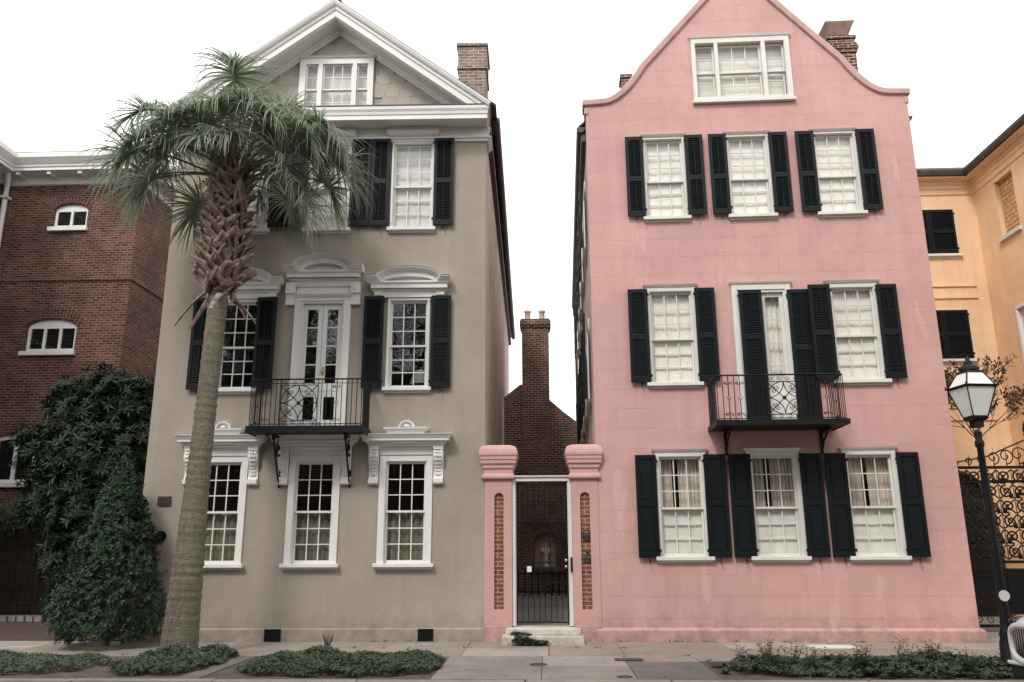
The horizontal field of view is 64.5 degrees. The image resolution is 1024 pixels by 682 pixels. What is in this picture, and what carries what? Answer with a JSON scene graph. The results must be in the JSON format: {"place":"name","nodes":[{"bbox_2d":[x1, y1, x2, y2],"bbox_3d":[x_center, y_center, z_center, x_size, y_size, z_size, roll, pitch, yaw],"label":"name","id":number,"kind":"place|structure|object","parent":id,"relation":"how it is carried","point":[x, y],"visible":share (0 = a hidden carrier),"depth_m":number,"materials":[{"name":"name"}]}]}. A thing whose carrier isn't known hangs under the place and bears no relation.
{"place":"outdoors","nodes":[
{"label":"outdoors","id":0,"kind":"place"},
{"bbox_2d":[0,616,126,640],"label":"driveway","id":1,"kind":"structure","parent":0,"point":[20,631],"depth_m":15.95,"materials":[{"name":"concrete"}]},
{"bbox_2d":[0,518,58,621],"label":"garden fence","id":2,"kind":"object","parent":1,"relation":"on","point":[21,617],"visible":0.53,"depth_m":18.46,"materials":[{"name":"black metal"}]},
{"bbox_2d":[0,522,69,619],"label":"garden wall","id":3,"kind":"structure","parent":1,"relation":"on","point":[41,590],"depth_m":18.99,"materials":[{"name":"metal"}]},
{"bbox_2d":[0,494,56,536],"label":"clipped hedge","id":4,"kind":"object","parent":3,"relation":"on","point":[7,516],"visible":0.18,"depth_m":19.20,"materials":[{"name":"green plant"}]},
{"bbox_2d":[8,359,154,623],"bbox_3d":[-9.324,3.278,18.147,4.228,5.857,2.711,-1,-14,2],"label":"broadleaf evergreen","id":5,"kind":"object","parent":1,"relation":"on","point":[113,408],"visible":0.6,"depth_m":17.92,"materials":[{"name":"green plant"}]},
{"bbox_2d":[409,370,424,384],"bbox_3d":[-1.817,0.936,16.056,0.440,0.700,0.433,-1,-14,1],"label":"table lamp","id":6,"kind":"object","parent":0,"point":[418,378],"visible":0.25,"depth_m":15.95,"materials":[{"name":"white metal"}]},
{"bbox_2d":[0,641,999,679],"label":"pavement","id":7,"kind":"structure","parent":0,"point":[481,660],"depth_m":12.53,"materials":[{"name":"grey concrete"}]},
{"bbox_2d":[37,458,167,645],"bbox_3d":[-6.809,3.630,14.127,2.195,3.169,2.280,-1,-14,2],"label":"conical shrub","id":8,"kind":"object","parent":7,"relation":"on","point":[120,500],"visible":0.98,"depth_m":13.63,"materials":[{"name":"green plant"}]},
{"bbox_2d":[124,0,514,641],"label":"grey townhouse","id":9,"kind":"structure","parent":7,"relation":"on","point":[346,500],"depth_m":15.51,"materials":[{"name":"paint"}]},
{"bbox_2d":[203,456,247,569],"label":"window","id":10,"kind":"structure","parent":9,"relation":"in","point":[225,529],"depth_m":14.84,"materials":[{"name":"white paint"}]},
{"bbox_2d":[218,300,256,393],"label":"window","id":11,"kind":"structure","parent":9,"relation":"in","point":[221,390],"depth_m":15.59,"materials":[{"name":"white paint"}]},
{"bbox_2d":[237,144,271,234],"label":"window","id":12,"kind":"structure","parent":9,"relation":"in","point":[261,229],"depth_m":16.35,"materials":[{"name":"white paint"}]},
{"bbox_2d":[279,455,340,569],"bbox_3d":[-3.627,3.123,14.816,1.050,2.035,0.313,-1,-14,1],"label":"window","id":13,"kind":"structure","parent":9,"relation":"in","point":[311,536],"depth_m":14.80,"materials":[{"name":"white paint"}]},
{"bbox_2d":[287,293,353,425],"bbox_3d":[-3.659,0.352,15.484,1.200,2.565,0.217,-1,-14,1],"label":"balcony door","id":14,"kind":"structure","parent":9,"relation":"in","point":[304,303],"depth_m":15.51,"materials":[{"name":"white paint"}]},
{"bbox_2d":[301,143,351,233],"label":"window","id":15,"kind":"structure","parent":9,"relation":"in","point":[320,191],"depth_m":16.34,"materials":[{"name":"white paint"}]},
{"bbox_2d":[297,55,375,105],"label":"attic window","id":16,"kind":"structure","parent":9,"relation":"in","point":[354,85],"depth_m":16.99,"materials":[{"name":"white paint"}]},
{"bbox_2d":[372,455,433,569],"bbox_3d":[-1.942,3.107,14.782,1.080,2.035,0.313,-1,-14,1],"label":"window","id":17,"kind":"structure","parent":9,"relation":"in","point":[403,536],"depth_m":14.77,"materials":[{"name":"white paint"}]},
{"bbox_2d":[382,298,430,392],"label":"window","id":18,"kind":"structure","parent":9,"relation":"in","point":[425,388],"depth_m":15.52,"materials":[{"name":"white paint"}]},
{"bbox_2d":[387,142,435,232],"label":"window","id":19,"kind":"structure","parent":9,"relation":"in","point":[412,178],"depth_m":16.41,"materials":[{"name":"white paint"}]},
{"bbox_2d":[502,395,503,444],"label":"window","id":20,"kind":"structure","parent":9,"relation":"in","point":[502,395],"depth_m":24.86,"materials":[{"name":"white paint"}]},
{"bbox_2d":[390,643,433,646],"bbox_3d":[-1.681,5.118,13.645,0.680,0.026,0.408,-1,-14,2],"label":"utility cover","id":21,"kind":"object","parent":7,"relation":"on","point":[412,645],"visible":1,"depth_m":13.53,"materials":[{"name":"concrete"}]},
{"bbox_2d":[0,641,993,678],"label":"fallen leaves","id":22,"kind":"object","parent":7,"relation":"on","point":[474,677],"visible":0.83,"depth_m":10.53,"materials":[{"name":"brown plant"}]},
{"bbox_2d":[479,445,518,641],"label":"gate pier","id":23,"kind":"structure","parent":7,"relation":"on","point":[499,463],"depth_m":14.59,"materials":[{"name":"paint"}]},
{"bbox_2d":[121,639,928,655],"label":"joint weeds","id":24,"kind":"object","parent":7,"relation":"on","point":[575,647],"visible":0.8,"depth_m":13.69,"materials":[{"name":"green plant"}]},
{"bbox_2d":[508,634,550,645],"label":"step weeds","id":25,"kind":"object","parent":7,"relation":"on","point":[523,639],"visible":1,"depth_m":13.51,"materials":[{"name":"green plant"}]},
{"bbox_2d":[530,663,546,665],"bbox_3d":[0.370,4.524,11.331,0.240,0.022,0.236,-1,-14,2],"label":"utility cover","id":26,"kind":"object","parent":7,"relation":"on","point":[537,664],"visible":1,"depth_m":11.30,"materials":[{"name":"grey metal"}]},
{"bbox_2d":[501,625,584,644],"bbox_3d":[0.537,5.102,14.047,1.400,0.258,0.840,-1,-14,2],"label":"doorstep","id":27,"kind":"object","parent":7,"relation":"on","point":[561,635],"visible":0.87,"depth_m":13.79,"materials":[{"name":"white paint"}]},
{"bbox_2d":[510,631,531,635],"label":"step weeds","id":28,"kind":"object","parent":27,"relation":"on","point":[520,632],"visible":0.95,"depth_m":13.74,"materials":[{"name":"green plant"}]},
{"bbox_2d":[512,475,573,625],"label":"iron gate","id":29,"kind":"structure","parent":27,"relation":"on","point":[568,560],"depth_m":14.56,"materials":[{"name":"black metal"}]},
{"bbox_2d":[564,444,602,641],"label":"gate pier","id":30,"kind":"structure","parent":7,"relation":"on","point":[583,461],"depth_m":14.53,"materials":[{"name":"paint"}]},
{"bbox_2d":[617,675,632,677],"bbox_3d":[1.422,4.238,10.221,0.200,0.022,0.197,-1,-14,2],"label":"utility cover","id":31,"kind":"object","parent":7,"relation":"on","point":[622,676],"visible":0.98,"depth_m":10.23,"materials":[{"name":"grey metal"}]},
{"bbox_2d":[614,658,642,661],"bbox_3d":[1.690,4.627,11.763,0.400,0.026,0.240,-1,-14,2],"label":"utility cover","id":32,"kind":"object","parent":7,"relation":"on","point":[628,659],"visible":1,"depth_m":11.73,"materials":[{"name":"brown metal"}]},
{"bbox_2d":[806,645,859,648],"bbox_3d":[5.204,4.971,13.174,0.720,0.026,0.432,-1,-14,2],"label":"utility cover","id":33,"kind":"object","parent":7,"relation":"in","point":[834,646],"visible":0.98,"depth_m":13.11,"materials":[{"name":"white paint"}]},
{"bbox_2d":[0,643,1023,681],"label":"pavement base","id":34,"kind":"object","parent":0,"point":[98,671],"visible":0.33,"depth_m":10.53,"materials":[{"name":"concrete"}]},
{"bbox_2d":[0,648,133,673],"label":"ground cover","id":35,"kind":"object","parent":34,"relation":"on","point":[64,661],"visible":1,"depth_m":11.40,"materials":[{"name":"green plant"}]},
{"bbox_2d":[87,642,243,675],"bbox_3d":[-4.794,4.509,11.628,1.466,0.248,2.323,-1,-14,2],"label":"ground cover","id":36,"kind":"object","parent":34,"relation":"on","point":[137,664],"visible":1,"depth_m":11.29,"materials":[{"name":"green plant"}]},
{"bbox_2d":[70,45,380,658],"bbox_3d":[-4.916,0.050,13.877,5.402,10.082,3.621,-1,-14,2],"label":"palm tree","id":37,"kind":"object","parent":34,"relation":"on","point":[224,230],"visible":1,"depth_m":14.01,"materials":[{"name":"green plant"}]},
{"bbox_2d":[236,644,445,676],"bbox_3d":[-2.347,4.428,11.321,2.845,0.241,2.061,-1,-14,2],"label":"ground cover","id":38,"kind":"object","parent":34,"relation":"on","point":[371,661],"visible":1,"depth_m":10.89,"materials":[{"name":"green plant"}]},
{"bbox_2d":[322,631,333,648],"bbox_3d":[-2.792,4.524,12.295,0.194,0.342,0.157,-1,-14,2],"label":"grass tuft","id":39,"kind":"object","parent":38,"relation":"on","point":[326,642],"visible":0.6,"depth_m":12.29,"materials":[{"name":"green plant"}]},
{"bbox_2d":[572,0,987,642],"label":"pink townhouse","id":40,"kind":"structure","parent":34,"relation":"on","point":[762,414],"depth_m":15.17,"materials":[{"name":"paint"}]},
{"bbox_2d":[576,309,579,358],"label":"window","id":41,"kind":"structure","parent":40,"relation":"in","point":[578,350],"depth_m":26.36,"materials":[{"name":"white paint"}]},
{"bbox_2d":[577,282,580,341],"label":"window","id":42,"kind":"structure","parent":40,"relation":"in","point":[579,332],"depth_m":24.16,"materials":[{"name":"white paint"}]},
{"bbox_2d":[579,266,582,321],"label":"window","id":43,"kind":"structure","parent":40,"relation":"in","point":[581,305],"depth_m":21.94,"materials":[{"name":"white paint"}]},
{"bbox_2d":[580,222,584,297],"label":"window","id":44,"kind":"structure","parent":40,"relation":"in","point":[583,276],"depth_m":19.73,"materials":[{"name":"white paint"}]},
{"bbox_2d":[582,410,585,438],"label":"window","id":45,"kind":"structure","parent":40,"relation":"in","point":[584,426],"depth_m":21.01,"materials":[{"name":"white paint"}]},
{"bbox_2d":[582,181,586,266],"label":"window","id":46,"kind":"structure","parent":40,"relation":"in","point":[584,259],"depth_m":17.55,"materials":[{"name":"white paint"}]},
{"bbox_2d":[584,349,587,426],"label":"window","id":47,"kind":"structure","parent":40,"relation":"in","point":[586,417],"depth_m":18.94,"materials":[{"name":"white paint"}]},
{"bbox_2d":[586,318,591,410],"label":"window","id":48,"kind":"structure","parent":40,"relation":"in","point":[589,401],"depth_m":16.78,"materials":[{"name":"white paint"}]},
{"bbox_2d":[640,133,691,222],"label":"window","id":49,"kind":"structure","parent":40,"relation":"in","point":[664,158],"depth_m":16.22,"materials":[{"name":"white paint"}]},
{"bbox_2d":[643,283,703,388],"bbox_3d":[3.037,-0.089,15.356,1.040,2.015,0.229,-1,-14,3],"label":"window","id":50,"kind":"structure","parent":40,"relation":"in","point":[671,310],"depth_m":15.42,"materials":[{"name":"white paint"}]},
{"bbox_2d":[651,449,714,562],"bbox_3d":[3.062,2.965,14.625,1.020,1.995,0.317,-1,-14,3],"label":"window","id":51,"kind":"structure","parent":40,"relation":"in","point":[683,534],"depth_m":14.64,"materials":[{"name":"white paint"}]},
{"bbox_2d":[688,32,796,104],"bbox_3d":[4.700,-5.557,16.673,2.080,1.540,0.294,-1,-14,3],"label":"attic window","id":52,"kind":"structure","parent":40,"relation":"in","point":[741,73],"depth_m":16.73,"materials":[{"name":"white paint"}]},
{"bbox_2d":[722,130,777,219],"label":"window","id":53,"kind":"structure","parent":40,"relation":"in","point":[749,169],"depth_m":16.12,"materials":[{"name":"white paint"}]},
{"bbox_2d":[728,281,800,419],"bbox_3d":[4.737,0.241,15.191,1.180,2.770,0.276,-1,-14,3],"label":"balcony door","id":54,"kind":"structure","parent":40,"relation":"in","point":[773,293],"depth_m":15.26,"materials":[{"name":"white paint"}]},
{"bbox_2d":[743,448,811,562],"bbox_3d":[4.713,2.933,14.526,1.030,1.995,0.317,-1,-14,3],"label":"window","id":55,"kind":"structure","parent":40,"relation":"in","point":[780,528],"depth_m":14.53,"materials":[{"name":"white paint"}]},
{"bbox_2d":[808,127,867,217],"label":"window","id":56,"kind":"structure","parent":40,"relation":"in","point":[840,191],"depth_m":16.02,"materials":[{"name":"white paint"}]},
{"bbox_2d":[823,279,891,385],"bbox_3d":[6.425,-0.155,15.151,1.030,2.015,0.228,-1,-14,3],"label":"window","id":57,"kind":"structure","parent":40,"relation":"in","point":[860,360],"depth_m":15.22,"materials":[{"name":"white paint"}]},
{"bbox_2d":[838,447,911,561],"bbox_3d":[6.405,2.900,14.424,1.040,1.995,0.317,-1,-14,3],"label":"window","id":58,"kind":"structure","parent":40,"relation":"in","point":[879,533],"depth_m":14.43,"materials":[{"name":"white paint"}]},
{"bbox_2d":[706,635,1017,679],"bbox_3d":[5.845,4.150,10.785,6.314,0.481,1.584,-1,-14,2],"label":"ground cover","id":59,"kind":"object","parent":34,"relation":"on","point":[849,666],"visible":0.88,"depth_m":10.51,"materials":[{"name":"green plant"}]},
{"bbox_2d":[944,356,1012,672],"bbox_3d":[6.481,2.251,11.020,0.498,4.209,0.496,1,-14,-5],"label":"street lamp","id":60,"kind":"object","parent":34,"relation":"on","point":[971,390],"visible":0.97,"depth_m":11.21,"materials":[{"name":"black metal"}]},
{"bbox_2d":[0,0,1023,420],"label":"sky","id":61,"kind":"structure","parent":0,"point":[961,62],"materials":[{"name":"white"}]},
{"bbox_2d":[517,594,569,624],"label":"passage path","id":62,"kind":"structure","parent":0,"point":[539,607],"depth_m":18.90,"materials":[{"name":"grey concrete"}]},
{"bbox_2d":[504,310,580,593],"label":"brick rear house","id":63,"kind":"structure","parent":62,"relation":"on","point":[540,431],"depth_m":25.89,"materials":[{"name":"brick"}]},
{"bbox_2d":[541,542,549,566],"bbox_3d":[1.046,6.642,25.241,0.295,0.735,0.234,-1,-14,2],"label":"statue","id":64,"kind":"object","parent":63,"relation":"in","point":[545,551],"visible":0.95,"depth_m":25.18,"materials":[{"name":"stone"}]},
{"bbox_2d":[518,569,566,595],"bbox_3d":[1.036,7.115,23.882,1.950,0.750,0.060,-1,-14,2],"label":"iron fence","id":65,"kind":"object","parent":62,"relation":"on","point":[551,574],"visible":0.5,"depth_m":23.88,"materials":[{"name":"black metal"}]},
{"bbox_2d":[978,617,999,641],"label":"carriage drive","id":66,"kind":"structure","parent":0,"point":[996,620],"depth_m":16.97,"materials":[{"name":"grey concrete"}]},
{"bbox_2d":[916,113,1023,616],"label":"yellow house","id":67,"kind":"structure","parent":66,"relation":"on","point":[973,214],"depth_m":20.04,"materials":[{"name":"paint"}]},
{"bbox_2d":[928,210,962,258],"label":"window","id":68,"kind":"structure","parent":67,"relation":"in","point":[941,255],"depth_m":20.66,"materials":[{"name":"white paint"}]},
{"bbox_2d":[943,311,977,363],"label":"window","id":69,"kind":"structure","parent":67,"relation":"in","point":[974,360],"depth_m":19.99,"materials":[{"name":"white paint"}]},
{"bbox_2d":[958,472,998,616],"bbox_3d":[10.425,4.801,19.220,1.750,3.470,0.030,-1,-14,2],"label":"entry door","id":70,"kind":"structure","parent":67,"relation":"in","point":[973,565],"depth_m":19.26,"materials":[{"name":"black metal"}]},
{"bbox_2d":[1014,302,1023,382],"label":"window","id":71,"kind":"structure","parent":67,"relation":"in","point":[1018,309],"depth_m":19.07,"materials":[{"name":"white paint"}]},
{"bbox_2d":[944,353,1023,617],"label":"reddish leaf tree","id":72,"kind":"object","parent":66,"relation":"on","point":[1016,395],"visible":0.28,"depth_m":16.66,"materials":[{"name":"brown plant"}]},
{"bbox_2d":[986,632,999,638],"bbox_3d":[10.306,5.186,14.254,4.700,0.120,0.330,-1,-14,2],"label":"gate threshold","id":73,"kind":"object","parent":66,"relation":"on","point":[991,635],"visible":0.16,"depth_m":14.32,"materials":[{"name":"concrete"}]},
{"bbox_2d":[957,422,1023,627],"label":"ornate iron gate","id":74,"kind":"structure","parent":73,"relation":"on","point":[985,591],"depth_m":14.80,"materials":[{"name":"black metal"}]},
{"label":"ground","id":75,"kind":"structure","parent":0,"visible":0},
{"bbox_2d":[0,141,176,611],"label":"red brick house","id":76,"kind":"structure","parent":75,"relation":"on","point":[82,280],"depth_m":23.32,"materials":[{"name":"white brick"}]},
{"bbox_2d":[0,424,48,486],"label":"window","id":77,"kind":"structure","parent":76,"relation":"in","point":[7,453],"depth_m":22.08,"materials":[{"name":"white paint"}]},
{"bbox_2d":[18,309,82,355],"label":"window","id":78,"kind":"structure","parent":76,"relation":"in","point":[48,337],"depth_m":22.90,"materials":[{"name":"white paint"}]},
{"bbox_2d":[47,195,93,231],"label":"window","id":79,"kind":"structure","parent":76,"relation":"in","point":[69,217],"depth_m":23.78,"materials":[{"name":"white paint"}]},
{"bbox_2d":[932,129,988,167],"bbox_3d":[19.050,1.891,33.674,7.619,21.167,9.836,11,-18,-37],"label":"bare tree","id":80,"kind":"object","parent":75,"relation":"on","point":[962,150],"visible":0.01,"depth_m":33.77,"materials":[{"name":"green plant"}]},
{"label":"road","id":81,"kind":"structure","parent":0,"visible":0},
{"bbox_2d":[0,678,1023,681],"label":"kerb","id":82,"kind":"structure","parent":81,"relation":"on","point":[204,680],"depth_m":10.05,"materials":[{"name":"concrete"}]},
{"bbox_2d":[1007,616,1023,678],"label":"parked car","id":83,"kind":"object","parent":81,"relation":"on","point":[1015,633],"visible":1,"depth_m":9.08,"materials":[{"name":"white paint"}]}
]}

